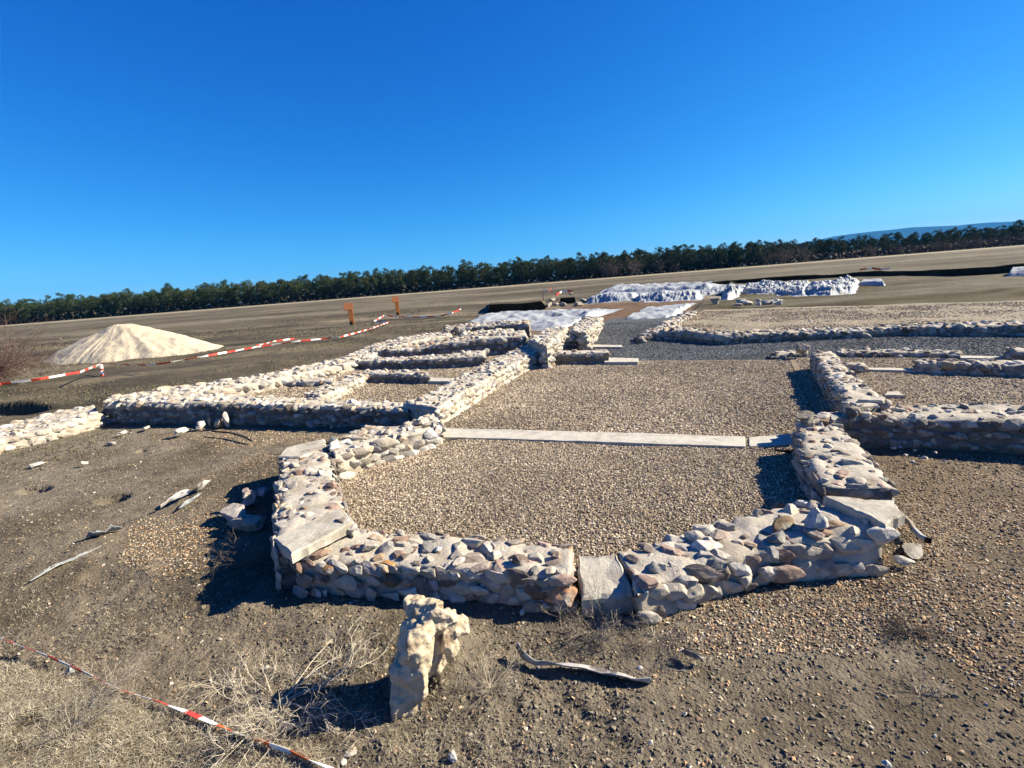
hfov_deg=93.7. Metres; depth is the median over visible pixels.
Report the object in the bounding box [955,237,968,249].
bare tree
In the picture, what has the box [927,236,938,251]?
bare tree
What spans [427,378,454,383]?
threshold beam
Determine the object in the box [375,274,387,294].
pine tree
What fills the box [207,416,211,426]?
loose stone
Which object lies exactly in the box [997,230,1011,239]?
pine tree
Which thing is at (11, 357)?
bare bush
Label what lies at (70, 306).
pine tree
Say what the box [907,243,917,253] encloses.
bare tree
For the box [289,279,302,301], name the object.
pine tree
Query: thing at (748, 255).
pine tree
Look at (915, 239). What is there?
pine tree
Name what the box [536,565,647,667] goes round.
dry shrub
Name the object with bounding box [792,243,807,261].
bare tree
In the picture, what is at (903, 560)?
loose stone
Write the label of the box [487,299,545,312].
bank terrain
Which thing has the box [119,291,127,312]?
pine tree
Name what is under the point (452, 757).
loose stone
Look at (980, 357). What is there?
threshold beam
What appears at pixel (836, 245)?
pine tree
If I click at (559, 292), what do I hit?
barrier tape
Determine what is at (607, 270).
bare tree
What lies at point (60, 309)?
pine tree
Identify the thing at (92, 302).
pine tree
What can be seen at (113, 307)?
pine tree
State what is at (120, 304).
pine tree
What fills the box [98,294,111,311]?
pine tree
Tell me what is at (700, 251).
pine tree
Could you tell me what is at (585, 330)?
stone wall
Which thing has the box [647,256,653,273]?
pine tree
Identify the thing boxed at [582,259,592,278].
pine tree
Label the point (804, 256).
bare tree
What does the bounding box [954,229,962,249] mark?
pine tree
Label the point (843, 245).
pine tree
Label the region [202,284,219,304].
pine tree
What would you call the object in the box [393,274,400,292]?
pine tree
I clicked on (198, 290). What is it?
pine tree
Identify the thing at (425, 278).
pine tree
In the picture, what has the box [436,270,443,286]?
pine tree
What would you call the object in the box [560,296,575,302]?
bank terrain
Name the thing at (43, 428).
stone wall
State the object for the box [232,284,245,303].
pine tree
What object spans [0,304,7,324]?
pine tree
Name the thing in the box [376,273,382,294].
pine tree
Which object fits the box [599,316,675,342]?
passage gravel
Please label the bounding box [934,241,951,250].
bare tree
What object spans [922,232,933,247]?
pine tree
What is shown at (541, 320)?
fleece sheet
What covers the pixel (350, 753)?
loose stone
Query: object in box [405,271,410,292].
pine tree
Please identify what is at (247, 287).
pine tree
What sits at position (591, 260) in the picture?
pine tree
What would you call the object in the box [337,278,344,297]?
pine tree
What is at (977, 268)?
bank terrain
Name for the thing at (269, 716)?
dry shrub
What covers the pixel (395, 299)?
rusty sign
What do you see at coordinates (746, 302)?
rubble block
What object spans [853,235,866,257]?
pine tree
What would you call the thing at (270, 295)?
pine tree
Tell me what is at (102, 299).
pine tree
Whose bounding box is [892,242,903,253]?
bare tree
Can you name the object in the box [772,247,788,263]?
bare tree
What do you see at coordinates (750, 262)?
forest scrub
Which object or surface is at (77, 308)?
pine tree
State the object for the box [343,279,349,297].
pine tree
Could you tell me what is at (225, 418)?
loose stone
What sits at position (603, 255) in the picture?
pine tree
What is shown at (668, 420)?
nave gravel
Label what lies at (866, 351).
stone wall
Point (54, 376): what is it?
barrier tape
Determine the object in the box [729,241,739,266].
pine tree
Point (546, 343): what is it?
stone wall
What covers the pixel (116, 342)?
sand heap
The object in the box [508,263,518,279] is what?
pine tree
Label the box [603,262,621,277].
bare tree
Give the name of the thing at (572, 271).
pine tree
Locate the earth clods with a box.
[0,424,1023,767]
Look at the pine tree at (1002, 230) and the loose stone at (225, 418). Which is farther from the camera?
the pine tree at (1002, 230)
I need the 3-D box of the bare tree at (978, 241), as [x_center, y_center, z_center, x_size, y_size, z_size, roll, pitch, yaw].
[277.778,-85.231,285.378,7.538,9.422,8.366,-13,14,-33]
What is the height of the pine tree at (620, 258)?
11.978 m
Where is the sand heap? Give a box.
[46,324,222,364]
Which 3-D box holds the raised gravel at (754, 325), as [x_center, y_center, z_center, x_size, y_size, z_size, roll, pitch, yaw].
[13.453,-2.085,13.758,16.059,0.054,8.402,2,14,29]
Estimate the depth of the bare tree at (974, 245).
285.35 m
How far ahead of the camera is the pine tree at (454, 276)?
290.71 m
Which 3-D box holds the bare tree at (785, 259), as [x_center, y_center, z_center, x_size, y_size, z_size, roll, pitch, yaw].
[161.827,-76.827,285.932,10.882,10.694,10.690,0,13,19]
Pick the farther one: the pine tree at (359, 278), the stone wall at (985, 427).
the pine tree at (359, 278)
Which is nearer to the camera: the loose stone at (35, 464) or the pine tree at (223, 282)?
the loose stone at (35, 464)
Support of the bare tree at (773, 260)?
on the ground at (468, 302)
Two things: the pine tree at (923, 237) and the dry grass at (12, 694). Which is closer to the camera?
the dry grass at (12, 694)
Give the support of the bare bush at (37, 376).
on the ground at (468, 302)
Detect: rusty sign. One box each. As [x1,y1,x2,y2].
[343,303,354,324]
[391,296,399,314]
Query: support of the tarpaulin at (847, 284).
on the ground at (468, 302)
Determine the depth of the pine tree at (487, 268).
290.26 m
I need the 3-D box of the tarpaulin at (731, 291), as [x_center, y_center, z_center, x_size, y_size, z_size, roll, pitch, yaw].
[14.572,-6.285,32.016,1.232,0.890,10.189,2,14,27]
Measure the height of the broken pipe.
0.063 m
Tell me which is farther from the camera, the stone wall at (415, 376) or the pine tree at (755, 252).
the pine tree at (755, 252)
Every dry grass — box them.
[0,438,1020,767]
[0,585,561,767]
[0,656,356,767]
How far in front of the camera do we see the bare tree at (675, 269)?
288.28 m
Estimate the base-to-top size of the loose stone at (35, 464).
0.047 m
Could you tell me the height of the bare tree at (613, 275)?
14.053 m
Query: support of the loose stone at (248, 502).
on the ground at (468, 302)
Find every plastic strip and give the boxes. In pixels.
[30,546,100,580]
[179,493,200,508]
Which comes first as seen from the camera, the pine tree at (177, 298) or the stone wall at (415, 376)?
the stone wall at (415, 376)
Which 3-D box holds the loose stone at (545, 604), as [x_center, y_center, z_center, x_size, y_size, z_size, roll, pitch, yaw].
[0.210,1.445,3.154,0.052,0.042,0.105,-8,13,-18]
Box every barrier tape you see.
[0,322,388,384]
[1,638,333,767]
[256,338,297,345]
[373,309,460,322]
[543,287,571,295]
[860,267,889,269]
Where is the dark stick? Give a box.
[211,430,252,441]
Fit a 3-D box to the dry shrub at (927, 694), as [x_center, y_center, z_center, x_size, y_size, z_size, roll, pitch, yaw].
[2.004,1.465,2.346,0.307,0.126,0.242,-15,16,-40]
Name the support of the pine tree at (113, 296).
on the ground at (468, 302)
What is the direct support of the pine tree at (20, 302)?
on the ground at (468, 302)
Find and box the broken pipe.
[905,516,931,543]
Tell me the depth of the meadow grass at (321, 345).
19.88 m
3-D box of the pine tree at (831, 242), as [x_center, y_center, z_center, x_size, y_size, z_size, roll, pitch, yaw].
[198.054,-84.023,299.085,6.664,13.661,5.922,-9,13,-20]
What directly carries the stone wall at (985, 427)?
on the ground at (468, 302)
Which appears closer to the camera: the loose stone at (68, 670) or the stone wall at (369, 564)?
the loose stone at (68, 670)
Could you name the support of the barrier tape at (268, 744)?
on the ground at (468, 302)
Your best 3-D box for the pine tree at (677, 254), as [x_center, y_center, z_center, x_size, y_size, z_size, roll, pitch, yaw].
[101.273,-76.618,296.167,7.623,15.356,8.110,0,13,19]
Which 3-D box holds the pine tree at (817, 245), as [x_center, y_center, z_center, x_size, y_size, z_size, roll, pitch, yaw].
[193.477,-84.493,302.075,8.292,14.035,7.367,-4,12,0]
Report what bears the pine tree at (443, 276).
on the ground at (468, 302)
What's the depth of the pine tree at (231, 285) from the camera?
295.52 m
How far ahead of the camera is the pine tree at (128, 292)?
295.89 m
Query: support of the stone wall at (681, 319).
on the ground at (468, 302)
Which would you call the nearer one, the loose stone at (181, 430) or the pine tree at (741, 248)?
the loose stone at (181, 430)
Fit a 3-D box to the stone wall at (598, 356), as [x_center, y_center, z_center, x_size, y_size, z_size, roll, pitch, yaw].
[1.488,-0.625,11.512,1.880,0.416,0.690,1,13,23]
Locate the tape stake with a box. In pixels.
[99,364,103,375]
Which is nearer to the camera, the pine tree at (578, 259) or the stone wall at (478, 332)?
the stone wall at (478, 332)
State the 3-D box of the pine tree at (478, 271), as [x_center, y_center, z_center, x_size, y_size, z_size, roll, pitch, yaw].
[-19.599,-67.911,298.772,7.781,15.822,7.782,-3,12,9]
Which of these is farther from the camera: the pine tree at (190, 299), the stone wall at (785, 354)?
the pine tree at (190, 299)
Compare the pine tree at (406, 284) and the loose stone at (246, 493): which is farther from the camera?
the pine tree at (406, 284)
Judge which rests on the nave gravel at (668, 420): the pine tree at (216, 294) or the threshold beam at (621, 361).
the threshold beam at (621, 361)
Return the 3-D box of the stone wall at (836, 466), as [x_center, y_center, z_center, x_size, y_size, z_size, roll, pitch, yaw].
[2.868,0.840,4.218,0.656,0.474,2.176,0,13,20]
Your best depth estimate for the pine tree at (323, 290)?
293.35 m
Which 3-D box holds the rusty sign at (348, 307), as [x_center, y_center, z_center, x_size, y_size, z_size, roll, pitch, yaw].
[-11.245,-4.833,33.207,0.620,1.521,0.348,-8,12,-14]
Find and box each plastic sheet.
[859,278,885,285]
[1006,267,1023,276]
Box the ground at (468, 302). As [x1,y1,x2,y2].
[0,244,1023,767]
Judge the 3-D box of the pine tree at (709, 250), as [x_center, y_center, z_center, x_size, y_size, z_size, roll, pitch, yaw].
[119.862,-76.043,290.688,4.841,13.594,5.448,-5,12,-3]
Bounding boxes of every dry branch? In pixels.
[86,524,121,536]
[160,480,210,508]
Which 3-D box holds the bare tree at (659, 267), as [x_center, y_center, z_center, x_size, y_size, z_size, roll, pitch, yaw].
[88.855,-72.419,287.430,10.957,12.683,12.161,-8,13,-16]
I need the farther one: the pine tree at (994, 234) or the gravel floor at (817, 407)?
the pine tree at (994, 234)
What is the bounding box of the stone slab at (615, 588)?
[578,555,633,616]
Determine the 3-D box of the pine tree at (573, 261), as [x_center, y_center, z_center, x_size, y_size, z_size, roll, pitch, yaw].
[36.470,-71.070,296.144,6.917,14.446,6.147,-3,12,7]
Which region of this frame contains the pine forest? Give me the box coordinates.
[4,219,1023,315]
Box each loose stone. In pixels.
[28,462,45,467]
[64,668,74,674]
[174,427,187,434]
[195,421,204,428]
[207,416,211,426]
[214,419,223,427]
[220,503,245,521]
[222,412,229,427]
[225,514,266,531]
[242,488,251,498]
[242,490,256,506]
[256,487,270,497]
[343,749,356,757]
[448,749,456,762]
[542,601,550,608]
[795,342,809,353]
[881,760,892,767]
[893,555,914,565]
[902,543,922,558]
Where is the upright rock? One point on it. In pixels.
(432, 630)
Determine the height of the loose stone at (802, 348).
0.242 m
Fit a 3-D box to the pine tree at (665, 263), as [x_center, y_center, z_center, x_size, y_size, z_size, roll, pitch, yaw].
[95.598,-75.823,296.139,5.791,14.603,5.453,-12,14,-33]
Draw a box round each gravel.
[0,427,1023,767]
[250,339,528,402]
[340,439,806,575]
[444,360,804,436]
[569,321,1023,360]
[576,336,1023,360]
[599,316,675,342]
[682,300,1023,330]
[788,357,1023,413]
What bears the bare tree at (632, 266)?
on the ground at (468, 302)
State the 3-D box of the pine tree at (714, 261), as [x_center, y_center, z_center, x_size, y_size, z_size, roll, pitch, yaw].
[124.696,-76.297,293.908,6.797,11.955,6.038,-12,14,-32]
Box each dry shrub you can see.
[0,644,156,760]
[54,645,159,714]
[160,609,397,767]
[193,526,271,577]
[293,693,381,766]
[437,637,534,725]
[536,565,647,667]
[599,604,725,678]
[864,600,956,648]
[897,664,957,714]
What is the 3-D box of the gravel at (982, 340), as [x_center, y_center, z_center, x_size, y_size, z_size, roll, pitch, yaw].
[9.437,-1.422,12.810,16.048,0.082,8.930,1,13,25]
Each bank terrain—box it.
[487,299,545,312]
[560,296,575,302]
[700,260,1023,283]
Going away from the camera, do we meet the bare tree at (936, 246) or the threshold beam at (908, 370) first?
the threshold beam at (908, 370)
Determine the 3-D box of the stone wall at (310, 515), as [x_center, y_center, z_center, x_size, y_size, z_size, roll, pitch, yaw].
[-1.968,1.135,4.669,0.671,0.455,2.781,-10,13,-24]
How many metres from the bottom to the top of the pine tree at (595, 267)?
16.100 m
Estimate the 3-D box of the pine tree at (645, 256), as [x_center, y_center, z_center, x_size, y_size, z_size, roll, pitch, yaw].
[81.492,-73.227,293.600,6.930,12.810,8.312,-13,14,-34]
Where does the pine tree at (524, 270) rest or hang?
on the ground at (468, 302)
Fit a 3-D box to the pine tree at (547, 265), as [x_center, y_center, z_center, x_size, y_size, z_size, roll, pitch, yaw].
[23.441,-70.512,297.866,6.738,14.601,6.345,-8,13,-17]
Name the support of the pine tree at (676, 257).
on the ground at (468, 302)
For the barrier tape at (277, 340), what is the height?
0.190 m
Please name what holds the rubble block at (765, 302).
on the ground at (468, 302)
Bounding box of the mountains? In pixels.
[768,220,1023,256]
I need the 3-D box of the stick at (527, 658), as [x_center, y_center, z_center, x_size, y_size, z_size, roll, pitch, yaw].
[0.366,1.532,2.615,0.747,0.093,0.090,-1,13,18]
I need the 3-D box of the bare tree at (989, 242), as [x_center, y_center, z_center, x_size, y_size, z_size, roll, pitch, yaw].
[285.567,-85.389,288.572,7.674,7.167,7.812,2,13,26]
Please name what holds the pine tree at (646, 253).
on the ground at (468, 302)
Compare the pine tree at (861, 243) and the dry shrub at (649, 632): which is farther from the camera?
the pine tree at (861, 243)
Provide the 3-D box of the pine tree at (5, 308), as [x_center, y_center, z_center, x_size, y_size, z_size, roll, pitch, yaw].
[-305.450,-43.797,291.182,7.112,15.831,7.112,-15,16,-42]
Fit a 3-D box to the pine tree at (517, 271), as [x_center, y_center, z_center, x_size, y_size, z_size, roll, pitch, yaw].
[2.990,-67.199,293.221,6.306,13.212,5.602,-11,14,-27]
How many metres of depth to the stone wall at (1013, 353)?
8.01 m
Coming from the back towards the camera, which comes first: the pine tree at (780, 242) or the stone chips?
the pine tree at (780, 242)
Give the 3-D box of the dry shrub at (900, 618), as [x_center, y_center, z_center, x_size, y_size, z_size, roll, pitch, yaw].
[2.281,1.355,2.741,0.420,0.135,0.345,0,13,21]
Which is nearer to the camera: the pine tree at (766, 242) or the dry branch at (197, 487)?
the dry branch at (197, 487)
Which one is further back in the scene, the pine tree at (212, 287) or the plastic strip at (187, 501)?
the pine tree at (212, 287)
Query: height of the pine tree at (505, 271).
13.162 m
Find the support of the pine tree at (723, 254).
on the ground at (468, 302)
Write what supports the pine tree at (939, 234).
on the ground at (468, 302)
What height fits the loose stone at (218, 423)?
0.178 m
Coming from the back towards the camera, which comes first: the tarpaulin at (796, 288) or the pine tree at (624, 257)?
the pine tree at (624, 257)
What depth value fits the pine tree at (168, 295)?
296.41 m
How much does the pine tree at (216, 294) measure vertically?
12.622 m
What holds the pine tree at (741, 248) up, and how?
on the ground at (468, 302)
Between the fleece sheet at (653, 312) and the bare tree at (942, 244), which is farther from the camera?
the bare tree at (942, 244)
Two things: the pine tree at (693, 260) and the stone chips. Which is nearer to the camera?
the stone chips
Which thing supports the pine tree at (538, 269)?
on the ground at (468, 302)
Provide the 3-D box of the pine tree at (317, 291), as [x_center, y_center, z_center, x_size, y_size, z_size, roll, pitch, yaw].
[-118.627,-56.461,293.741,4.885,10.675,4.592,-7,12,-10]
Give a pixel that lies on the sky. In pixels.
(146, 145)
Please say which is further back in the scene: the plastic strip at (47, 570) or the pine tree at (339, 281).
the pine tree at (339, 281)
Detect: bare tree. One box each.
[595,256,610,276]
[595,259,613,277]
[600,258,615,276]
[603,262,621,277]
[609,257,627,276]
[622,254,648,274]
[624,259,641,275]
[649,253,665,272]
[669,256,680,271]
[758,243,776,264]
[763,253,775,264]
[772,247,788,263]
[775,245,794,263]
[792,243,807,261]
[795,240,814,261]
[862,243,873,256]
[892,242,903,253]
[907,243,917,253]
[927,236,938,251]
[928,239,942,251]
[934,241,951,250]
[944,237,958,250]
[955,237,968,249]
[969,239,982,248]
[971,233,986,248]
[982,236,994,247]
[998,236,1008,245]
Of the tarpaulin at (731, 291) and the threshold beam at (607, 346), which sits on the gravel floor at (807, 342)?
the threshold beam at (607, 346)
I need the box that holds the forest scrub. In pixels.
[0,237,1022,324]
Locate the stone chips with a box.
[5,373,1020,767]
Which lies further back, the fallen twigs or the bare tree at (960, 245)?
the bare tree at (960, 245)
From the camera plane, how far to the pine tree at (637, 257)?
290.81 m
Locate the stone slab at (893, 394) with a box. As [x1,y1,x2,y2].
[884,391,905,398]
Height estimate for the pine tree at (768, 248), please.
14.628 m
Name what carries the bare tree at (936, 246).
on the ground at (468, 302)
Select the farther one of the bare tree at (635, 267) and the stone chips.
the bare tree at (635, 267)
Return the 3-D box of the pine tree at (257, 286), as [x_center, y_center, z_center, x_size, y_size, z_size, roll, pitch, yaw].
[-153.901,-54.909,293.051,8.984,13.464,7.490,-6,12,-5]
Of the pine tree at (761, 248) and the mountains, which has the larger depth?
the mountains
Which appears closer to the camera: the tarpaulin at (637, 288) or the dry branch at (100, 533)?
the dry branch at (100, 533)
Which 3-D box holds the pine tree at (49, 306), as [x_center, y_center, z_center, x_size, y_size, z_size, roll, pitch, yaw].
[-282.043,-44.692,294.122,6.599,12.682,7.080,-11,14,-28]
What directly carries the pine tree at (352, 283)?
on the ground at (468, 302)
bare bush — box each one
[0,303,77,387]
[0,358,77,385]
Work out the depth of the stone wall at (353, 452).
5.84 m
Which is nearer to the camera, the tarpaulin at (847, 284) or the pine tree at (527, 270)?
the tarpaulin at (847, 284)
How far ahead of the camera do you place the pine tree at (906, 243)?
300.83 m
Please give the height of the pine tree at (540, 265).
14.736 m
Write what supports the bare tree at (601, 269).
on the ground at (468, 302)
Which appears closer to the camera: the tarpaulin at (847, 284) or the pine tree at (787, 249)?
the tarpaulin at (847, 284)
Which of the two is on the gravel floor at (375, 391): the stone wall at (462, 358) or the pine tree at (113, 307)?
the stone wall at (462, 358)
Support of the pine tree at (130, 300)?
on the ground at (468, 302)
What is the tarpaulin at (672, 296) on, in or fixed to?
on the ground at (468, 302)
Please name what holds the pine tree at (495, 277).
on the ground at (468, 302)
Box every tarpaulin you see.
[584,292,638,303]
[600,281,723,293]
[635,289,703,302]
[700,284,744,295]
[720,282,739,300]
[740,280,809,296]
[805,275,859,295]
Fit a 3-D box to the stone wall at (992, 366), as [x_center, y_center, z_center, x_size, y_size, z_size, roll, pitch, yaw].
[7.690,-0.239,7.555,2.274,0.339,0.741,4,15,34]
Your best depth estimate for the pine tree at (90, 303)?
292.24 m
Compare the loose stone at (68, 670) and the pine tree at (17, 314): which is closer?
the loose stone at (68, 670)
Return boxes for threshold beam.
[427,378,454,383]
[443,428,745,448]
[592,344,621,348]
[604,358,637,364]
[748,434,793,450]
[867,368,914,372]
[960,355,1003,359]
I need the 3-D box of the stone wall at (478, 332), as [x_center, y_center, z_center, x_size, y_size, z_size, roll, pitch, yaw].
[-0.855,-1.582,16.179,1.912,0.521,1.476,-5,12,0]
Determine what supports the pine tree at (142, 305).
on the ground at (468, 302)
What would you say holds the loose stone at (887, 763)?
on the ground at (468, 302)
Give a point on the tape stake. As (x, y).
(101, 369)
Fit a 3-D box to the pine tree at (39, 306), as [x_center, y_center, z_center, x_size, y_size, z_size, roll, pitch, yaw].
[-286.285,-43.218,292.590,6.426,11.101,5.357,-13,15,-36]
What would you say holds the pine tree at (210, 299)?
on the ground at (468, 302)
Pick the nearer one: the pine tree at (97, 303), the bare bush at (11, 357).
the bare bush at (11, 357)
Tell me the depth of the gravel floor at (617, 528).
4.50 m
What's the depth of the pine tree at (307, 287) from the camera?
292.19 m
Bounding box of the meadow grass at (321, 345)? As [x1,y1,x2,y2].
[0,295,593,472]
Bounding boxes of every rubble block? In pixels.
[558,302,566,306]
[573,302,583,306]
[709,296,720,303]
[743,300,752,305]
[763,300,770,304]
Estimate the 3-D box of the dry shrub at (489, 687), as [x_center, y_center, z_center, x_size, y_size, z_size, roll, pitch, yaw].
[-0.147,1.473,2.579,0.563,0.333,0.604,-6,12,-8]
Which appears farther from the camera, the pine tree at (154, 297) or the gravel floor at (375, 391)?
the pine tree at (154, 297)
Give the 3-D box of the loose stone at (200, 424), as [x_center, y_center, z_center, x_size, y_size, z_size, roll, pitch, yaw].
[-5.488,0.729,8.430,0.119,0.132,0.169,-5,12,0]
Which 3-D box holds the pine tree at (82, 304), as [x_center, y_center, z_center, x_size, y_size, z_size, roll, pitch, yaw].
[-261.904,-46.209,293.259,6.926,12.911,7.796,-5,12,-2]
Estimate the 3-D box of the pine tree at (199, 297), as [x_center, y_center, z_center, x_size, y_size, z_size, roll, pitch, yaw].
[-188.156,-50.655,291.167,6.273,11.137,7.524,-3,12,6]
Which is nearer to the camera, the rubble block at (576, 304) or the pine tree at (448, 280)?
the rubble block at (576, 304)
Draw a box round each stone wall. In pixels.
[0,405,105,454]
[101,393,410,428]
[109,331,452,422]
[269,439,357,590]
[284,375,335,386]
[288,527,578,612]
[304,371,370,399]
[326,414,445,479]
[355,348,489,369]
[362,368,432,383]
[370,330,527,357]
[403,344,538,423]
[443,319,531,337]
[459,328,513,335]
[525,326,568,368]
[552,349,610,363]
[553,332,577,349]
[568,316,603,349]
[617,500,900,624]
[633,320,1023,344]
[642,310,698,333]
[770,349,809,359]
[790,423,904,528]
[794,402,1023,454]
[809,350,891,437]
[832,346,962,357]
[843,362,866,372]
[912,357,1023,376]
[1003,346,1023,360]
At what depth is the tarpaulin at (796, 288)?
32.14 m
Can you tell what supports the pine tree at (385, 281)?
on the ground at (468, 302)
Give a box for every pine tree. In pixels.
[0,299,15,323]
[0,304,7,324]
[15,308,26,321]
[16,299,27,322]
[22,298,31,322]
[27,304,37,317]
[35,304,47,321]
[43,301,58,320]
[50,299,61,319]
[55,292,67,318]
[64,294,78,318]
[67,300,76,317]
[73,298,89,318]
[73,301,83,318]
[82,299,95,315]
[87,296,97,313]
[92,297,105,316]
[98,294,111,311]
[101,298,107,311]
[105,294,118,312]
[106,292,118,313]
[118,295,131,313]
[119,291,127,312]
[122,288,135,314]
[126,291,136,314]
[133,295,145,313]
[136,294,144,309]
[142,292,154,312]
[146,293,159,310]
[155,292,167,308]
[161,286,172,311]
[162,283,176,311]
[173,292,185,310]
[182,290,192,305]
[184,288,196,309]
[195,292,207,306]
[196,288,204,301]
[200,284,214,305]
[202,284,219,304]
[210,288,224,307]
[219,279,232,302]
[221,286,231,306]
[227,282,238,306]
[231,284,242,305]
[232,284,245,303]
[242,285,252,305]
[243,279,255,303]
[251,283,267,304]
[256,283,264,296]
[262,284,271,299]
[265,284,275,303]
[268,281,279,302]
[274,279,286,302]
[286,283,294,299]
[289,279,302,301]
[291,278,301,301]
[298,283,307,300]
[303,283,312,298]
[313,283,320,299]
[315,274,326,293]
[318,275,330,293]
[325,276,333,297]
[330,280,338,298]
[333,277,343,295]
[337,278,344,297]
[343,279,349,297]
[346,273,360,296]
[356,277,363,296]
[359,276,369,294]
[367,275,378,295]
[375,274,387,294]
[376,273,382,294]
[379,278,390,293]
[386,269,398,287]
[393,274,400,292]
[396,269,405,290]
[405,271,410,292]
[405,272,414,292]
[410,269,419,291]
[419,270,426,291]
[421,269,432,291]
[421,271,432,287]
[433,273,439,290]
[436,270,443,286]
[439,271,447,285]
[441,265,452,282]
[447,267,456,287]
[457,270,466,288]
[459,265,466,288]
[464,261,475,282]
[471,268,478,282]
[476,262,483,279]
[481,261,491,286]
[489,268,500,284]
[495,262,504,279]
[499,265,509,282]
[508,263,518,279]
[511,263,520,280]
[515,259,524,283]
[517,261,529,283]
[524,261,531,283]
[528,258,535,282]
[535,263,541,282]
[537,259,544,275]
[543,258,556,280]
[545,258,553,276]
[552,261,561,280]
[559,258,567,279]
[565,257,574,279]
[565,258,576,279]
[574,252,584,279]
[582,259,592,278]
[589,257,595,271]
[593,252,601,275]
[599,252,607,277]
[607,256,616,274]
[616,257,622,275]
[622,252,630,269]
[633,254,643,274]
[639,254,649,271]
[642,252,648,273]
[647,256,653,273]
[653,252,661,273]
[659,254,664,271]
[663,249,670,266]
[665,248,675,267]
[670,245,681,265]
[671,247,680,266]
[680,244,689,270]
[685,249,697,270]
[692,248,706,269]
[706,247,714,266]
[712,250,720,268]
[716,242,727,268]
[719,248,728,264]
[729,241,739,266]
[729,244,739,264]
[736,246,744,266]
[736,249,743,266]
[742,242,753,259]
[750,249,759,263]
[757,243,765,263]
[761,241,769,256]
[763,242,774,259]
[774,239,783,257]
[784,244,791,261]
[791,243,797,258]
[796,242,806,257]
[808,241,815,255]
[813,239,828,256]
[825,238,834,254]
[826,240,839,252]
[838,239,847,257]
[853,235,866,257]
[871,239,882,252]
[884,239,894,249]
[894,234,904,254]
[902,237,910,250]
[907,234,918,248]
[911,233,918,247]
[919,233,930,249]
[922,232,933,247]
[934,232,944,242]
[946,227,960,242]
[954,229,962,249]
[977,227,992,247]
[988,228,996,241]
[997,225,1008,241]
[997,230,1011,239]
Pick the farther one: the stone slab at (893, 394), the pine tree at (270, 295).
the pine tree at (270, 295)
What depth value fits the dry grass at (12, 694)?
2.38 m
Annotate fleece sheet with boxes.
[468,308,624,330]
[626,303,695,318]
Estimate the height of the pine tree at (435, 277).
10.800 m
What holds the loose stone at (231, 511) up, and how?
on the ground at (468, 302)
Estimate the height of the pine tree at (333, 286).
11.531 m
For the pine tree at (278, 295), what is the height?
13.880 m
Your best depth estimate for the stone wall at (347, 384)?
9.43 m
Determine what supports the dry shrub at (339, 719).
on the ground at (468, 302)
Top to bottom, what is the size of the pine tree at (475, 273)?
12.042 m
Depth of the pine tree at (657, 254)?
291.13 m
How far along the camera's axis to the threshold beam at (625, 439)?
5.93 m
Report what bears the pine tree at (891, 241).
on the ground at (468, 302)
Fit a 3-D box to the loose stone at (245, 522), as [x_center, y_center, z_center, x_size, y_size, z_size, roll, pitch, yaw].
[-2.534,1.322,4.589,0.362,0.156,0.187,-5,12,0]
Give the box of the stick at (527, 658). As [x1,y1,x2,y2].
[516,642,649,683]
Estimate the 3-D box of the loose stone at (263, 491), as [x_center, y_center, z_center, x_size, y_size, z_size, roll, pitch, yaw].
[-2.708,1.181,5.212,0.115,0.122,0.173,-2,12,11]
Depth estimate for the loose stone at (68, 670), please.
2.89 m
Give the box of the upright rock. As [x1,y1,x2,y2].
[389,594,469,720]
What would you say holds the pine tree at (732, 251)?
on the ground at (468, 302)
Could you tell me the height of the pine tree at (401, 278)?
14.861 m
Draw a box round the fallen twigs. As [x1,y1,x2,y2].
[24,474,1008,767]
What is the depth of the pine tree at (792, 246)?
299.80 m
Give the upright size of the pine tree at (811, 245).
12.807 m
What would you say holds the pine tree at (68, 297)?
on the ground at (468, 302)
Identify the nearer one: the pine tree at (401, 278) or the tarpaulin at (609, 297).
the tarpaulin at (609, 297)
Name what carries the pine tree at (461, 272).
on the ground at (468, 302)
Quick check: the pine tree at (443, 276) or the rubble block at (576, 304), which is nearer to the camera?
the rubble block at (576, 304)
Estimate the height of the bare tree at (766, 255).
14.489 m
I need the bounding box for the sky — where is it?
[0,0,1023,304]
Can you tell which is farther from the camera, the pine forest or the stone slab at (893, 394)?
the pine forest
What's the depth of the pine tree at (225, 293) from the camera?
290.43 m
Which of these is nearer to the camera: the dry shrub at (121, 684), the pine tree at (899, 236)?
the dry shrub at (121, 684)
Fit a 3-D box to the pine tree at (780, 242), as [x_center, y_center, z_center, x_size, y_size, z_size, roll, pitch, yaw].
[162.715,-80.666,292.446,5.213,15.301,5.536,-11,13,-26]
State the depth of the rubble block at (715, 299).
24.79 m
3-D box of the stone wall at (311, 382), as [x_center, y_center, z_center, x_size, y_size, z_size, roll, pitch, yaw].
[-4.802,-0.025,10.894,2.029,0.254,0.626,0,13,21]
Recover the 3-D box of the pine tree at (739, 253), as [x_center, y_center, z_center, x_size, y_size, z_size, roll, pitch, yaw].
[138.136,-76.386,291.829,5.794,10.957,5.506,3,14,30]

